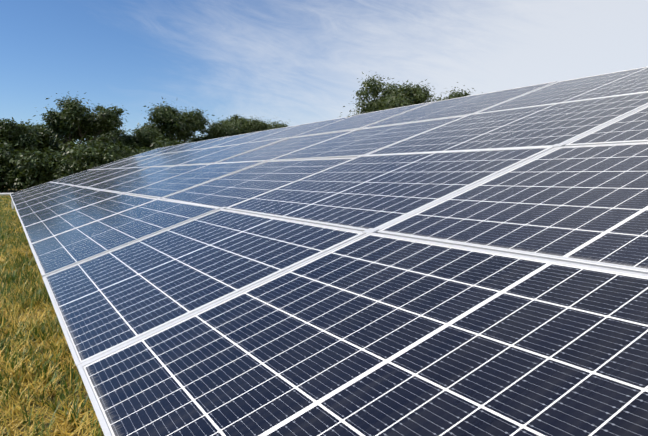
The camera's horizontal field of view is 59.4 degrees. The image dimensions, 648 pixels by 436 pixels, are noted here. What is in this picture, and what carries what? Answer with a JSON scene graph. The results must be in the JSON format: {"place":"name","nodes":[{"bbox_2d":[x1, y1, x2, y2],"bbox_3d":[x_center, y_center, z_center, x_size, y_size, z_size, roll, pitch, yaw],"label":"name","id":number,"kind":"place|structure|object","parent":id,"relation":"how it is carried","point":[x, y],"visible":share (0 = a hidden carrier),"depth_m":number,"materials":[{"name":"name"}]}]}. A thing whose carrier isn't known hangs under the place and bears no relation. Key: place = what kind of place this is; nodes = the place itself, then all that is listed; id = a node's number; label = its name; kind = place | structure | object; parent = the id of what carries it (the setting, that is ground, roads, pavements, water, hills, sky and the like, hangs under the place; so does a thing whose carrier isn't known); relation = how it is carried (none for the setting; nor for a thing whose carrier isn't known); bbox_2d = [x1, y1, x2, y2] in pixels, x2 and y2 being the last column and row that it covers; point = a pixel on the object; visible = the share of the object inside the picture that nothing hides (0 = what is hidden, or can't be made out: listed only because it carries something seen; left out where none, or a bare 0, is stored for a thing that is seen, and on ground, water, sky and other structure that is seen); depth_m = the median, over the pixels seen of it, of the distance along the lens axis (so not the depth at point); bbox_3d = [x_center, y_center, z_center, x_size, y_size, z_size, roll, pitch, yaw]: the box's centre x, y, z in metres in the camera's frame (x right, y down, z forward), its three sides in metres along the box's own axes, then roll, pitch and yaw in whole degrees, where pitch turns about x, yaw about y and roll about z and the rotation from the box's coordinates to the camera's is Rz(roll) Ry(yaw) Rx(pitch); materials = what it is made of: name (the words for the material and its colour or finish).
{"place":"outdoors","nodes":[
{"label":"outdoors","id":0,"kind":"place"},
{"bbox_2d":[0,186,103,435],"bbox_3d":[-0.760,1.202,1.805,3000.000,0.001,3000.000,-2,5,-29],"label":"ground","id":1,"kind":"structure","parent":0,"point":[45,416],"depth_m":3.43,"materials":[{"name":"green plant"}]},
{"bbox_2d":[0,193,13,208],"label":"white rail","id":2,"kind":"object","parent":1,"relation":"on","point":[4,194],"visible":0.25,"depth_m":20.49,"materials":[{"name":"white metal"}]},
{"bbox_2d":[0,117,48,151],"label":"tree","id":3,"kind":"object","parent":1,"relation":"on","point":[13,132],"visible":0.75,"depth_m":43.10,"materials":[{"name":"green plant"}]},
{"bbox_2d":[17,119,79,155],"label":"tree","id":4,"kind":"object","parent":1,"relation":"on","point":[54,141],"visible":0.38,"depth_m":49.41,"materials":[{"name":"green plant"}]},
{"bbox_2d":[33,91,130,162],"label":"tree","id":5,"kind":"object","parent":1,"relation":"on","point":[74,120],"visible":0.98,"depth_m":46.12,"materials":[{"name":"green plant"}]},
{"bbox_2d":[81,127,135,156],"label":"tree","id":6,"kind":"object","parent":1,"relation":"on","point":[107,138],"visible":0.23,"depth_m":52.31,"materials":[{"name":"green plant"}]},
{"bbox_2d":[0,131,245,192],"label":"hedge","id":7,"kind":"object","parent":1,"relation":"on","point":[20,169],"visible":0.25,"depth_m":40.23,"materials":[{"name":"green plant"}]},
{"bbox_2d":[103,123,188,152],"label":"tree","id":8,"kind":"object","parent":1,"relation":"on","point":[145,137],"visible":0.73,"depth_m":49.49,"materials":[{"name":"green plant"}]},
{"bbox_2d":[141,96,214,142],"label":"tree","id":9,"kind":"object","parent":1,"relation":"on","point":[184,125],"visible":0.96,"depth_m":51.76,"materials":[{"name":"green plant"}]},
{"bbox_2d":[187,120,243,142],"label":"tree","id":10,"kind":"object","parent":1,"relation":"on","point":[216,131],"visible":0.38,"depth_m":57.38,"materials":[{"name":"green plant"}]},
{"bbox_2d":[211,114,274,133],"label":"tree","id":11,"kind":"object","parent":1,"relation":"on","point":[256,125],"visible":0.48,"depth_m":65.51,"materials":[{"name":"green plant"}]},
{"bbox_2d":[264,119,288,129],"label":"tree","id":12,"kind":"object","parent":1,"relation":"on","point":[276,125],"visible":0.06,"depth_m":70.01,"materials":[{"name":"green plant"}]},
{"bbox_2d":[53,81,646,366],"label":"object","id":13,"kind":"object","parent":1,"relation":"on","point":[371,230],"visible":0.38,"depth_m":2.37,"materials":[{"name":"metal"}]},
{"bbox_2d":[10,182,52,195],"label":"solar module","id":14,"kind":"object","parent":13,"relation":"attached to","point":[21,191],"visible":0.75,"depth_m":16.36,"materials":[{"name":"glass"}]},
{"bbox_2d":[11,183,58,198],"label":"solar module","id":15,"kind":"object","parent":13,"relation":"attached to","point":[32,190],"visible":0.58,"depth_m":14.94,"materials":[{"name":"glass"}]},
{"bbox_2d":[12,183,65,200],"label":"solar module","id":16,"kind":"object","parent":13,"relation":"attached to","point":[37,191],"visible":0.75,"depth_m":13.31,"materials":[{"name":"glass"}]},
{"bbox_2d":[13,185,72,204],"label":"solar module","id":17,"kind":"object","parent":13,"relation":"attached to","point":[28,198],"visible":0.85,"depth_m":11.79,"materials":[{"name":"glass"}]},
{"bbox_2d":[14,186,83,211],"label":"solar module","id":18,"kind":"object","parent":13,"relation":"attached to","point":[45,198],"visible":0.79,"depth_m":10.29,"materials":[{"name":"glass"}]},
{"bbox_2d":[16,188,99,216],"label":"solar module","id":19,"kind":"object","parent":13,"relation":"attached to","point":[52,202],"visible":0.65,"depth_m":8.78,"materials":[{"name":"glass"}]},
{"bbox_2d":[19,190,121,226],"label":"solar module","id":20,"kind":"object","parent":13,"relation":"attached to","point":[59,209],"visible":0.81,"depth_m":7.19,"materials":[{"name":"glass"}]},
{"bbox_2d":[50,170,92,181],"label":"solar module","id":21,"kind":"object","parent":13,"relation":"attached to","point":[76,174],"visible":0.56,"depth_m":16.96,"materials":[{"name":"glass"}]},
{"bbox_2d":[55,169,102,182],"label":"solar module","id":22,"kind":"object","parent":13,"relation":"attached to","point":[74,177],"visible":0.62,"depth_m":15.40,"materials":[{"name":"glass"}]},
{"bbox_2d":[61,169,113,183],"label":"solar module","id":23,"kind":"object","parent":13,"relation":"attached to","point":[86,176],"visible":0.56,"depth_m":13.85,"materials":[{"name":"glass"}]},
{"bbox_2d":[23,194,155,243],"bbox_3d":[-2.431,-0.020,5.783,1.134,0.036,1.722,-23,15,-26],"label":"solar module","id":24,"kind":"object","parent":13,"relation":"attached to","point":[56,225],"visible":0.77,"depth_m":5.64,"materials":[{"name":"glass"}]},
{"bbox_2d":[67,168,128,185],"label":"solar module","id":25,"kind":"object","parent":13,"relation":"attached to","point":[96,176],"visible":0.77,"depth_m":12.31,"materials":[{"name":"glass"}]},
{"bbox_2d":[89,157,133,169],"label":"solar module","id":26,"kind":"object","parent":13,"relation":"attached to","point":[111,163],"visible":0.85,"depth_m":17.26,"materials":[{"name":"glass"}]},
{"bbox_2d":[76,166,149,187],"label":"solar module","id":27,"kind":"object","parent":13,"relation":"attached to","point":[109,177],"visible":0.81,"depth_m":10.72,"materials":[{"name":"glass"}]},
{"bbox_2d":[96,156,144,169],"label":"solar module","id":28,"kind":"object","parent":13,"relation":"attached to","point":[115,164],"visible":0.52,"depth_m":15.96,"materials":[{"name":"glass"}]},
{"bbox_2d":[29,199,219,276],"bbox_3d":[-1.574,0.093,4.268,1.134,0.035,1.722,-23,15,-26],"label":"solar module","id":29,"kind":"object","parent":13,"relation":"attached to","point":[64,250],"visible":0.9,"depth_m":4.04,"materials":[{"name":"glass"}]},
{"bbox_2d":[87,166,172,189],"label":"solar module","id":30,"kind":"object","parent":13,"relation":"attached to","point":[125,178],"visible":0.62,"depth_m":9.27,"materials":[{"name":"glass"}]},
{"bbox_2d":[107,154,160,168],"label":"solar module","id":31,"kind":"object","parent":13,"relation":"attached to","point":[132,161],"visible":0.83,"depth_m":14.24,"materials":[{"name":"glass"}]},
{"bbox_2d":[128,146,168,157],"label":"solar module","id":32,"kind":"object","parent":13,"relation":"attached to","point":[147,152],"visible":0.5,"depth_m":17.96,"materials":[{"name":"glass"}]},
{"bbox_2d":[120,152,178,167],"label":"solar module","id":33,"kind":"object","parent":13,"relation":"attached to","point":[147,160],"visible":0.65,"depth_m":12.84,"materials":[{"name":"glass"}]},
{"bbox_2d":[104,164,208,192],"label":"solar module","id":34,"kind":"object","parent":13,"relation":"attached to","point":[146,180],"visible":0.71,"depth_m":7.72,"materials":[{"name":"glass"}]},
{"bbox_2d":[137,143,185,156],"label":"solar module","id":35,"kind":"object","parent":13,"relation":"attached to","point":[157,151],"visible":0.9,"depth_m":16.32,"materials":[{"name":"glass"}]},
{"bbox_2d":[133,148,206,167],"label":"solar module","id":36,"kind":"object","parent":13,"relation":"attached to","point":[167,158],"visible":0.62,"depth_m":11.31,"materials":[{"name":"glass"}]},
{"bbox_2d":[148,140,204,155],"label":"solar module","id":37,"kind":"object","parent":13,"relation":"attached to","point":[175,148],"visible":0.54,"depth_m":14.92,"materials":[{"name":"glass"}]},
{"bbox_2d":[152,144,238,166],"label":"solar module","id":38,"kind":"object","parent":13,"relation":"attached to","point":[190,157],"visible":0.69,"depth_m":9.77,"materials":[{"name":"glass"}]},
{"bbox_2d":[126,160,265,198],"bbox_3d":[-1.475,-0.427,6.290,1.134,0.037,1.722,-23,15,-26],"label":"solar module","id":39,"kind":"object","parent":13,"relation":"attached to","point":[185,181],"visible":0.85,"depth_m":6.13,"materials":[{"name":"glass"}]},
{"bbox_2d":[164,136,229,153],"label":"solar module","id":40,"kind":"object","parent":13,"relation":"attached to","point":[196,145],"visible":0.73,"depth_m":13.29,"materials":[{"name":"glass"}]},
{"bbox_2d":[42,209,364,373],"bbox_3d":[-0.717,0.213,2.757,1.134,0.037,1.722,-23,15,-26],"label":"solar module","id":41,"kind":"object","parent":13,"relation":"attached to","point":[109,300],"visible":0.9,"depth_m":2.45,"materials":[{"name":"glass"}]},
{"bbox_2d":[185,131,259,150],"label":"solar module","id":42,"kind":"object","parent":13,"relation":"attached to","point":[219,142],"visible":0.71,"depth_m":11.79,"materials":[{"name":"glass"}]},
{"bbox_2d":[177,137,287,165],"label":"solar module","id":43,"kind":"object","parent":13,"relation":"attached to","point":[230,152],"visible":0.81,"depth_m":8.17,"materials":[{"name":"glass"}]},
{"bbox_2d":[210,125,297,147],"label":"solar module","id":44,"kind":"object","parent":13,"relation":"attached to","point":[251,137],"visible":0.67,"depth_m":10.31,"materials":[{"name":"glass"}]},
{"bbox_2d":[161,157,355,207],"bbox_3d":[-0.618,-0.304,4.780,1.134,0.035,1.722,-23,15,-26],"label":"solar module","id":45,"kind":"object","parent":13,"relation":"attached to","point":[242,185],"visible":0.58,"depth_m":4.64,"materials":[{"name":"glass"}]},
{"bbox_2d":[216,130,353,162],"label":"solar module","id":46,"kind":"object","parent":13,"relation":"attached to","point":[279,148],"visible":0.65,"depth_m":6.70,"materials":[{"name":"glass"}]},
{"bbox_2d":[246,116,350,142],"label":"solar module","id":47,"kind":"object","parent":13,"relation":"attached to","point":[296,130],"visible":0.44,"depth_m":8.81,"materials":[{"name":"glass"}]},
{"bbox_2d":[77,233,647,435],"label":"solar module","id":48,"kind":"object","parent":13,"relation":"attached to","point":[372,334],"visible":0.98,"depth_m":1.29,"materials":[{"name":"glass"}]},
{"bbox_2d":[291,101,433,137],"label":"solar module","id":49,"kind":"object","parent":13,"relation":"attached to","point":[354,122],"visible":0.75,"depth_m":7.17,"materials":[{"name":"glass"}]},
{"bbox_2d":[270,116,463,160],"bbox_3d":[0.335,-0.711,5.291,1.134,0.035,1.722,-23,15,-26],"label":"solar module","id":50,"kind":"object","parent":13,"relation":"attached to","point":[355,143],"visible":0.65,"depth_m":5.13,"materials":[{"name":"glass"}]},
{"bbox_2d":[226,146,553,230],"bbox_3d":[0.238,-0.192,3.266,1.134,0.036,1.722,-23,15,-26],"label":"solar module","id":51,"kind":"object","parent":13,"relation":"attached to","point":[363,193],"visible":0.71,"depth_m":3.01,"materials":[{"name":"glass"}]},
{"bbox_2d":[360,81,556,128],"bbox_3d":[1.287,-1.118,5.798,1.134,0.036,1.722,-23,15,-26],"label":"solar module","id":52,"kind":"object","parent":13,"relation":"attached to","point":[456,107],"visible":0.71,"depth_m":5.65,"materials":[{"name":"glass"}]},
{"bbox_2d":[366,92,647,154],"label":"solar module","id":53,"kind":"object","parent":13,"relation":"attached to","point":[546,125],"visible":0.71,"depth_m":3.57,"materials":[{"name":"glass"}]},
{"bbox_2d":[376,142,647,273],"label":"solar module","id":54,"kind":"object","parent":13,"relation":"attached to","point":[585,204],"visible":0.83,"depth_m":1.96,"materials":[{"name":"glass"}]},
{"bbox_2d":[476,67,647,112],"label":"solar module","id":55,"kind":"object","parent":13,"relation":"attached to","point":[630,81],"visible":0.72,"depth_m":4.42,"materials":[{"name":"glass"}]},
{"bbox_2d":[565,105,647,145],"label":"solar module","id":56,"kind":"object","parent":13,"relation":"attached to","point":[632,127],"visible":0.73,"depth_m":2.72,"materials":[{"name":"glass"}]},
{"bbox_2d":[337,71,452,117],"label":"tree","id":57,"kind":"object","parent":1,"relation":"on","point":[390,99],"visible":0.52,"depth_m":51.19,"materials":[{"name":"green plant"}]},
{"bbox_2d":[364,80,482,112],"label":"tree","id":58,"kind":"object","parent":1,"relation":"on","point":[457,95],"visible":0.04,"depth_m":52.40,"materials":[{"name":"green plant"}]},
{"bbox_2d":[0,0,647,143],"label":"sky","id":59,"kind":"structure","parent":0,"point":[293,62],"materials":[{"name":"blue"}]}
]}

